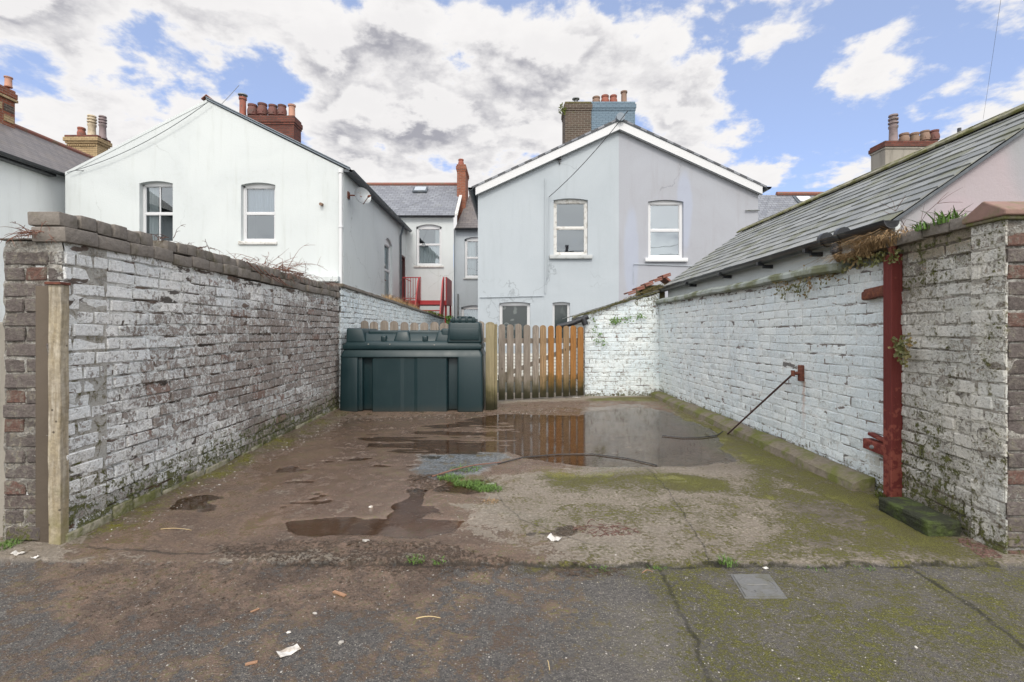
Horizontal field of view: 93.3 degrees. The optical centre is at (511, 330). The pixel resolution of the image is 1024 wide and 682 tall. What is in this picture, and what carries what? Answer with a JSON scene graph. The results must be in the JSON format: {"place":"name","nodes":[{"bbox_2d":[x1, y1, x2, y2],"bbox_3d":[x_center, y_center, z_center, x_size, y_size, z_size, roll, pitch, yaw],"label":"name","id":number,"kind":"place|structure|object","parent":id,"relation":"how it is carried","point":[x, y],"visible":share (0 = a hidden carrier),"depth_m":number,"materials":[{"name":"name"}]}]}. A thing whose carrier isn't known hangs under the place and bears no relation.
{"place":"outdoors","nodes":[
{"label":"outdoors","id":0,"kind":"place"},
{"bbox_2d":[63,114,111,156],"bbox_3d":[-17.737,-5.903,20.275,1.524,6.205,0.750,0,0,0],"label":"chimney stack","id":1,"kind":"object","parent":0,"point":[91,142],"visible":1,"depth_m":20.09,"materials":[{"name":"beige brick"}]},
{"bbox_2d":[454,194,477,318],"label":"terraced house","id":2,"kind":"structure","parent":0,"point":[466,266],"depth_m":22.50,"materials":[{"name":"white paint"}]},
{"bbox_2d":[461,305,477,318],"bbox_3d":[-1.794,-0.565,22.679,1.143,1.267,0.149,0,0,0],"label":"window","id":3,"kind":"structure","parent":2,"relation":"in","point":[472,310],"depth_m":22.71,"materials":[{"name":"white plastic"}]},
{"bbox_2d":[463,237,477,279],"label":"window","id":4,"kind":"structure","parent":2,"relation":"in","point":[471,244],"depth_m":22.72,"materials":[{"name":"white plastic"}]},
{"bbox_2d":[0,392,1023,681],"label":"ground","id":5,"kind":"structure","parent":0,"point":[338,478],"depth_m":2.44,"materials":[{"name":"grey concrete"}]},
{"bbox_2d":[0,322,5,536],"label":"rendered wall","id":6,"kind":"structure","parent":5,"relation":"on","point":[2,395],"depth_m":2.75,"materials":[{"name":"white paint"}]},
{"bbox_2d":[0,537,21,550],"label":"grass tuft","id":7,"kind":"object","parent":5,"relation":"on","point":[9,543],"visible":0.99,"depth_m":2.64,"materials":[{"name":"green plant"}]},
{"bbox_2d":[10,550,24,554],"bbox_3d":[-2.590,1.166,2.540,0.055,0.017,0.032,0,0,-6],"label":"litter paper","id":8,"kind":"object","parent":5,"relation":"on","point":[15,552],"visible":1,"depth_m":2.54,"materials":[{"name":"white paper"}]},
{"bbox_2d":[0,238,106,544],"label":"brick pier","id":9,"kind":"structure","parent":5,"relation":"on","point":[38,311],"depth_m":2.69,"materials":[{"name":"brick"}]},
{"bbox_2d":[26,212,340,542],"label":"brick wall","id":10,"kind":"structure","parent":5,"relation":"on","point":[213,361],"depth_m":3.66,"materials":[{"name":"brick"}]},
{"bbox_2d":[1,221,53,245],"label":"dry weed","id":11,"kind":"object","parent":10,"relation":"on","point":[28,232],"visible":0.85,"depth_m":2.64,"materials":[{"name":"plant"}]},
{"bbox_2d":[151,224,184,242],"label":"dry weed","id":12,"kind":"object","parent":10,"relation":"on","point":[161,238],"visible":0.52,"depth_m":3.47,"materials":[{"name":"plant"}]},
{"bbox_2d":[174,239,223,253],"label":"dry weed","id":13,"kind":"object","parent":10,"relation":"on","point":[209,248],"visible":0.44,"depth_m":3.94,"materials":[{"name":"plant"}]},
{"bbox_2d":[226,250,258,267],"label":"dry weed","id":14,"kind":"object","parent":10,"relation":"on","point":[244,257],"visible":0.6,"depth_m":4.61,"materials":[{"name":"brown plant"}]},
{"bbox_2d":[246,261,292,287],"bbox_3d":[-2.531,-0.581,5.088,0.038,0.168,0.983,0,0,-2],"label":"dead stem","id":15,"kind":"object","parent":10,"relation":"on","point":[284,283],"visible":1,"depth_m":4.98,"materials":[{"name":"brown plant"}]},
{"bbox_2d":[242,243,322,282],"bbox_3d":[-2.626,-0.743,5.485,0.954,0.515,0.732,0,0,0],"label":"dry weed","id":16,"kind":"object","parent":10,"relation":"on","point":[285,269],"visible":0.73,"depth_m":5.45,"materials":[{"name":"brown plant"}]},
{"bbox_2d":[289,259,319,284],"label":"dry weed","id":17,"kind":"object","parent":10,"relation":"on","point":[304,275],"visible":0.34,"depth_m":5.72,"materials":[{"name":"brown plant"}]},
{"bbox_2d":[320,276,344,287],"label":"dry weed","id":18,"kind":"object","parent":10,"relation":"on","point":[332,283],"visible":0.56,"depth_m":6.93,"materials":[{"name":"brown plant"}]},
{"bbox_2d":[245,660,257,665],"bbox_3d":[-0.956,1.219,1.774,0.040,0.004,0.013,0,0,-22],"label":"wood splinter","id":19,"kind":"object","parent":5,"relation":"on","point":[251,662],"visible":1,"depth_m":1.77,"materials":[{"name":"beige wood"}]},
{"bbox_2d":[276,644,300,657],"bbox_3d":[-0.849,1.216,1.839,0.075,0.009,0.048,0,0,-43],"label":"litter paper","id":20,"kind":"object","parent":5,"relation":"on","point":[291,650],"visible":1,"depth_m":1.84,"materials":[{"name":"white paper"}]},
{"bbox_2d":[333,590,346,596],"bbox_3d":[-0.798,1.215,2.237,0.075,0.006,0.016,0,0,29],"label":"wood splinter","id":21,"kind":"object","parent":5,"relation":"on","point":[339,593],"visible":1,"depth_m":2.23,"materials":[{"name":"wood"}]},
{"bbox_2d":[72,474,626,623],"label":"soil clods","id":22,"kind":"object","parent":5,"relation":"on","point":[429,486],"visible":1,"depth_m":2.50,"materials":[{"name":"brown soil"}]},
{"bbox_2d":[340,316,485,411],"bbox_3d":[-1.492,0.496,7.630,2.124,1.432,0.980,0,0,0],"label":"oil tank","id":23,"kind":"object","parent":5,"relation":"on","point":[443,370],"visible":1,"depth_m":7.18,"materials":[{"name":"green plastic"}]},
{"bbox_2d":[407,554,424,564],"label":"grass tuft","id":24,"kind":"object","parent":5,"relation":"on","point":[415,559],"visible":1,"depth_m":2.51,"materials":[{"name":"green plant"}]},
{"bbox_2d":[361,320,485,341],"bbox_3d":[-1.513,0.511,8.344,2.186,1.378,0.072,0,0,0],"label":"picket fence","id":25,"kind":"object","parent":5,"relation":"on","point":[403,325],"visible":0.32,"depth_m":8.31,"materials":[{"name":"brown wood"}]},
{"bbox_2d":[413,474,444,480],"bbox_3d":[-0.664,1.188,3.946,0.305,0.018,0.023,0,0,-32],"label":"stick","id":26,"kind":"object","parent":5,"relation":"on","point":[426,476],"visible":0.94,"depth_m":3.92,"materials":[{"name":"brown wood"}]},
{"bbox_2d":[432,462,499,476],"bbox_3d":[-0.375,1.183,4.179,0.719,0.033,0.020,0,0,-39],"label":"stick","id":27,"kind":"object","parent":5,"relation":"on","point":[463,467],"visible":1,"depth_m":4.13,"materials":[{"name":"brown wood"}]},
{"bbox_2d":[437,462,504,491],"bbox_3d":[-0.368,1.192,3.895,0.493,0.045,0.852,0,0,-20],"label":"grass patch","id":28,"kind":"object","parent":5,"relation":"on","point":[478,484],"visible":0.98,"depth_m":3.79,"materials":[{"name":"green plant"}]},
{"bbox_2d":[486,322,496,409],"bbox_3d":[-0.312,0.557,7.385,0.175,1.385,0.170,0,0,0],"label":"gate post","id":29,"kind":"object","parent":5,"relation":"on","point":[491,365],"visible":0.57,"depth_m":7.30,"materials":[{"name":"brown wood"}]},
{"bbox_2d":[99,402,996,681],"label":"grit","id":30,"kind":"object","parent":5,"relation":"on","point":[527,586],"visible":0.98,"depth_m":2.29,"materials":[{"name":"grey stone"}]},
{"bbox_2d":[547,533,561,540],"bbox_3d":[0.245,1.195,2.788,0.070,0.025,0.062,0,0,29],"label":"litter paper","id":31,"kind":"object","parent":5,"relation":"on","point":[551,537],"visible":1,"depth_m":2.79,"materials":[{"name":"white paper"}]},
{"bbox_2d":[498,453,656,465],"bbox_3d":[0.582,1.196,4.502,1.426,0.009,0.407,0,0,0],"label":"old cable","id":32,"kind":"object","parent":5,"relation":"on","point":[576,454],"visible":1,"depth_m":4.59,"materials":[{"name":"black rubber"}]},
{"bbox_2d":[557,273,670,395],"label":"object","id":33,"kind":"structure","parent":5,"relation":"on","point":[624,361],"depth_m":8.92,"materials":[{"name":"brick"}]},
{"bbox_2d":[590,317,607,345],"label":"ivy sprig","id":34,"kind":"object","parent":33,"relation":"attached to","point":[600,334],"visible":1,"depth_m":8.87,"materials":[{"name":"green plant"}]},
{"bbox_2d":[609,315,620,324],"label":"ivy sprig","id":35,"kind":"object","parent":33,"relation":"attached to","point":[613,321],"visible":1,"depth_m":8.87,"materials":[{"name":"green plant"}]},
{"bbox_2d":[588,283,664,314],"bbox_3d":[2.091,-0.578,8.828,1.494,0.578,0.292,0,0,5],"label":"moss tuft","id":36,"kind":"object","parent":33,"relation":"attached to","point":[620,301],"visible":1,"depth_m":8.84,"materials":[{"name":"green plant"}]},
{"bbox_2d":[621,313,646,323],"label":"ivy sprig","id":37,"kind":"object","parent":33,"relation":"attached to","point":[636,319],"visible":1,"depth_m":8.86,"materials":[{"name":"green plant"}]},
{"bbox_2d":[662,431,722,437],"bbox_3d":[2.137,1.194,5.532,0.826,0.010,0.220,0,0,-15],"label":"old cable","id":38,"kind":"object","parent":5,"relation":"on","point":[693,437],"visible":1,"depth_m":5.45,"materials":[{"name":"black rubber"}]},
{"bbox_2d":[713,554,742,567],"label":"grass tuft","id":39,"kind":"object","parent":5,"relation":"on","point":[729,563],"visible":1,"depth_m":2.50,"materials":[{"name":"green plant"}]},
{"bbox_2d":[730,574,787,598],"bbox_3d":[1.175,1.232,2.314,0.228,0.040,0.220,0,0,0],"label":"manhole cover","id":40,"kind":"object","parent":5,"relation":"on","point":[757,586],"visible":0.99,"depth_m":2.30,"materials":[{"name":"metal"}]},
{"bbox_2d":[650,391,874,490],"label":"concrete curb","id":41,"kind":"structure","parent":5,"relation":"on","point":[849,478],"depth_m":4.63,"materials":[{"name":"grey concrete"}]},
{"bbox_2d":[655,260,882,492],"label":"brick wall","id":42,"kind":"structure","parent":5,"relation":"on","point":[739,352],"depth_m":4.72,"materials":[{"name":"white brick"}]},
{"bbox_2d":[773,279,812,300],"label":"ivy sprig","id":43,"kind":"object","parent":42,"relation":"attached to","point":[798,286],"visible":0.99,"depth_m":4.59,"materials":[{"name":"green plant"}]},
{"bbox_2d":[791,365,803,380],"bbox_3d":[2.676,0.397,4.537,0.108,0.150,0.050,0,0,0],"label":"wall hook","id":44,"kind":"object","parent":42,"relation":"attached to","point":[800,373],"depth_m":4.52,"materials":[{"name":"brown metal"}]},
{"bbox_2d":[727,375,791,434],"bbox_3d":[2.572,0.821,5.086,0.030,0.855,1.106,0,0,-8],"label":"iron rod","id":45,"kind":"object","parent":44,"relation":"attached to","point":[760,403],"visible":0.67,"depth_m":5.02,"materials":[{"name":"brown metal"}]},
{"bbox_2d":[784,269,845,289],"bbox_3d":[2.685,-0.481,4.317,0.040,0.251,0.869,0,0,0],"label":"ivy sprig","id":46,"kind":"object","parent":42,"relation":"attached to","point":[820,279],"visible":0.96,"depth_m":4.19,"materials":[{"name":"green plant"}]},
{"bbox_2d":[658,103,1023,296],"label":"outbuilding","id":47,"kind":"structure","parent":42,"relation":"on","point":[980,163],"depth_m":4.39,"materials":[{"name":"stone"}]},
{"bbox_2d":[837,248,902,273],"bbox_3d":[2.680,-0.519,3.618,0.222,0.122,0.616,0,0,0],"label":"moss tuft","id":48,"kind":"object","parent":42,"relation":"attached to","point":[876,260],"visible":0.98,"depth_m":3.55,"materials":[{"name":"plant"}]},
{"bbox_2d":[574,523,1001,557],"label":"leaf litter","id":49,"kind":"object","parent":5,"relation":"on","point":[987,551],"visible":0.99,"depth_m":2.74,"materials":[{"name":"brown plant"}]},
{"bbox_2d":[871,488,886,497],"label":"grass tuft","id":50,"kind":"object","parent":5,"relation":"on","point":[880,494],"visible":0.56,"depth_m":3.49,"materials":[{"name":"green plant"}]},
{"bbox_2d":[878,497,961,536],"bbox_3d":[2.542,1.162,3.036,0.209,0.106,0.450,0,0,4],"label":"mossy block","id":51,"kind":"object","parent":5,"relation":"on","point":[921,518],"depth_m":2.94,"materials":[{"name":"green concrete"}]},
{"bbox_2d":[883,246,902,496],"bbox_3d":[2.705,0.309,3.435,0.080,1.822,0.080,0,0,0],"label":"wooden post","id":52,"kind":"object","parent":51,"relation":"on","point":[892,382],"visible":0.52,"depth_m":3.40,"materials":[{"name":"red paint"}]},
{"bbox_2d":[861,285,882,299],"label":"hinge block","id":53,"kind":"structure","parent":52,"relation":"attached to","point":[872,293],"depth_m":3.59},
{"bbox_2d":[863,432,882,454],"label":"hinge block","id":54,"kind":"structure","parent":52,"relation":"attached to","point":[873,445],"depth_m":3.58,"materials":[{"name":"red paint"}]},
{"bbox_2d":[851,216,1005,537],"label":"brick wall","id":55,"kind":"structure","parent":5,"relation":"on","point":[936,391],"depth_m":3.06,"materials":[{"name":"white brick"}]},
{"bbox_2d":[790,225,921,267],"bbox_3d":[2.674,-0.632,3.737,1.038,0.168,1.509,0,0,22],"label":"dry grass tuft","id":56,"kind":"object","parent":55,"relation":"on","point":[873,245],"visible":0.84,"depth_m":3.63,"materials":[{"name":"brown plant"}]},
{"bbox_2d":[888,332,916,367],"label":"ivy sprig","id":57,"kind":"object","parent":55,"relation":"attached to","point":[901,348],"visible":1,"depth_m":3.27,"materials":[{"name":"green plant"}]},
{"bbox_2d":[881,188,969,230],"bbox_3d":[2.923,-0.840,3.499,0.453,0.404,0.457,0,0,0],"label":"dry weed","id":58,"kind":"object","parent":55,"relation":"on","point":[923,208],"visible":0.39,"depth_m":3.46,"materials":[{"name":"plant"}]},
{"bbox_2d":[902,204,971,231],"bbox_3d":[2.671,-0.701,3.035,0.302,0.102,0.356,0,0,-41],"label":"green weed","id":59,"kind":"object","parent":55,"relation":"on","point":[940,217],"visible":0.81,"depth_m":2.99,"materials":[{"name":"green plant"}]},
{"bbox_2d":[962,201,1023,553],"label":"brick pier","id":60,"kind":"structure","parent":5,"relation":"on","point":[997,390],"depth_m":2.63,"materials":[{"name":"white brick"}]},
{"bbox_2d":[0,0,1023,229],"label":"sky","id":61,"kind":"structure","parent":0,"point":[783,95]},
{"bbox_2d":[497,380,576,392],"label":"yard ground","id":62,"kind":"structure","parent":0,"point":[531,386],"depth_m":10.85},
{"bbox_2d":[0,75,93,321],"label":"house wing","id":63,"kind":"structure","parent":62,"relation":"on","point":[35,167],"depth_m":13.76,"materials":[{"name":"white paint"}]},
{"bbox_2d":[65,93,411,299],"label":"gabled house","id":64,"kind":"structure","parent":62,"relation":"on","point":[259,181],"depth_m":14.00,"materials":[{"name":"white paint"}]},
{"bbox_2d":[67,101,208,172],"bbox_3d":[-10.731,-5.575,13.889,4.113,2.068,0.018,0,0,0],"label":"overhead cable","id":65,"kind":"object","parent":64,"relation":"attached to","point":[141,143],"visible":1,"depth_m":13.88,"materials":[{"name":"black rubber"}]},
{"bbox_2d":[143,182,172,241],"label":"window","id":66,"kind":"structure","parent":64,"relation":"in","point":[157,197],"depth_m":14.26,"materials":[{"name":"white plastic"}]},
{"bbox_2d":[238,184,276,244],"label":"window","id":67,"kind":"structure","parent":64,"relation":"in","point":[258,199],"depth_m":14.24,"materials":[{"name":"white plastic"}]},
{"bbox_2d":[347,187,370,203],"bbox_3d":[-4.492,-4.025,14.304,0.772,0.531,0.567,0,0,0],"label":"satellite dish","id":68,"kind":"object","parent":64,"relation":"attached to","point":[362,195],"visible":1,"depth_m":14.43,"materials":[{"name":"grey metal"}]},
{"bbox_2d":[384,239,389,296],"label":"window","id":69,"kind":"structure","parent":64,"relation":"in","point":[386,244],"depth_m":20.05,"materials":[{"name":"white plastic"}]},
{"bbox_2d":[402,255,404,299],"bbox_3d":[-4.929,-2.305,21.575,0.140,2.110,0.850,0,0,0],"label":"door","id":70,"kind":"structure","parent":64,"relation":"in","point":[403,258],"depth_m":21.93,"materials":[{"name":"brown glass"}]},
{"bbox_2d":[330,283,444,407],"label":"brick wall","id":71,"kind":"structure","parent":62,"relation":"on","point":[357,306],"depth_m":8.79,"materials":[{"name":"white brick"}]},
{"bbox_2d":[380,293,419,308],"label":"dry grass tuft","id":72,"kind":"object","parent":71,"relation":"on","point":[398,299],"visible":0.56,"depth_m":11.07,"materials":[{"name":"beige plant"}]},
{"bbox_2d":[382,288,417,307],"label":"dry weed","id":73,"kind":"object","parent":71,"relation":"on","point":[403,298],"visible":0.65,"depth_m":11.96,"materials":[{"name":"brown plant"}]},
{"bbox_2d":[426,310,443,316],"bbox_3d":[-2.632,-0.585,16.439,0.522,0.141,3.079,0,0,0],"label":"ivy growth","id":74,"kind":"object","parent":71,"relation":"on","point":[437,314],"visible":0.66,"depth_m":16.32,"materials":[{"name":"plant"}]},
{"bbox_2d":[367,159,468,327],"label":"terraced house","id":75,"kind":"structure","parent":62,"relation":"on","point":[429,222],"depth_m":22.32,"materials":[{"name":"white paint"}]},
{"bbox_2d":[402,277,451,322],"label":"fire escape stairs","id":76,"kind":"structure","parent":75,"relation":"attached to","point":[441,302],"depth_m":19.86,"materials":[{"name":"red metal"}]},
{"bbox_2d":[414,225,443,267],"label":"window","id":77,"kind":"structure","parent":75,"relation":"in","point":[429,256],"depth_m":22.42,"materials":[{"name":"white plastic"}]},
{"bbox_2d":[445,315,453,323],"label":"leafy shrub","id":78,"kind":"object","parent":62,"relation":"on","point":[448,318],"visible":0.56,"depth_m":18.29,"materials":[{"name":"green plant"}]},
{"bbox_2d":[497,353,569,379],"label":"garden wall","id":79,"kind":"structure","parent":62,"relation":"on","point":[531,361],"depth_m":12.20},
{"bbox_2d":[468,90,771,352],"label":"gabled house","id":80,"kind":"structure","parent":62,"relation":"on","point":[629,204],"depth_m":14.00,"materials":[{"name":"white paint"}]},
{"bbox_2d":[499,302,529,345],"bbox_3d":[0.079,-0.195,14.118,0.894,1.301,0.065,0,0,0],"label":"window","id":81,"kind":"structure","parent":80,"relation":"in","point":[513,313],"depth_m":14.13,"materials":[{"name":"white plastic"}]},
{"bbox_2d":[553,302,569,337],"bbox_3d":[1.427,-0.231,14.118,0.504,1.230,0.065,0,0,0],"label":"window","id":82,"kind":"structure","parent":80,"relation":"in","point":[561,310],"depth_m":14.13,"materials":[{"name":"white plastic"}]},
{"bbox_2d":[549,199,592,258],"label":"window","id":83,"kind":"structure","parent":80,"relation":"in","point":[570,215],"depth_m":15.45,"materials":[{"name":"white paint"}]},
{"bbox_2d":[549,110,628,196],"bbox_3d":[2.035,-4.774,13.199,2.403,1.866,0.018,0,0,36],"label":"overhead cable","id":84,"kind":"object","parent":80,"relation":"attached to","point":[592,153],"visible":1,"depth_m":13.08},
{"bbox_2d":[645,201,687,261],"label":"window","id":85,"kind":"structure","parent":80,"relation":"in","point":[664,217],"depth_m":15.45,"materials":[{"name":"white plastic"}]},
{"bbox_2d":[758,192,822,220],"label":"terraced house","id":86,"kind":"structure","parent":62,"relation":"on","point":[777,202],"depth_m":25.51,"materials":[{"name":"white"}]},
{"bbox_2d":[498,324,583,399],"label":"picket gate","id":87,"kind":"structure","parent":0,"point":[518,378],"depth_m":8.48,"materials":[{"name":"brown wood"}]},
{"bbox_2d":[868,113,939,170],"bbox_3d":[16.620,-5.920,20.400,2.500,6.239,0.940,0,0,0],"label":"chimney stack","id":88,"kind":"object","parent":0,"point":[894,148],"visible":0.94,"depth_m":20.09,"materials":[{"name":"beige brick"}]},
{"bbox_2d":[983,1,1000,117],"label":"overhead cable","id":89,"kind":"object","parent":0,"point":[992,57],"visible":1,"depth_m":9.57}
]}

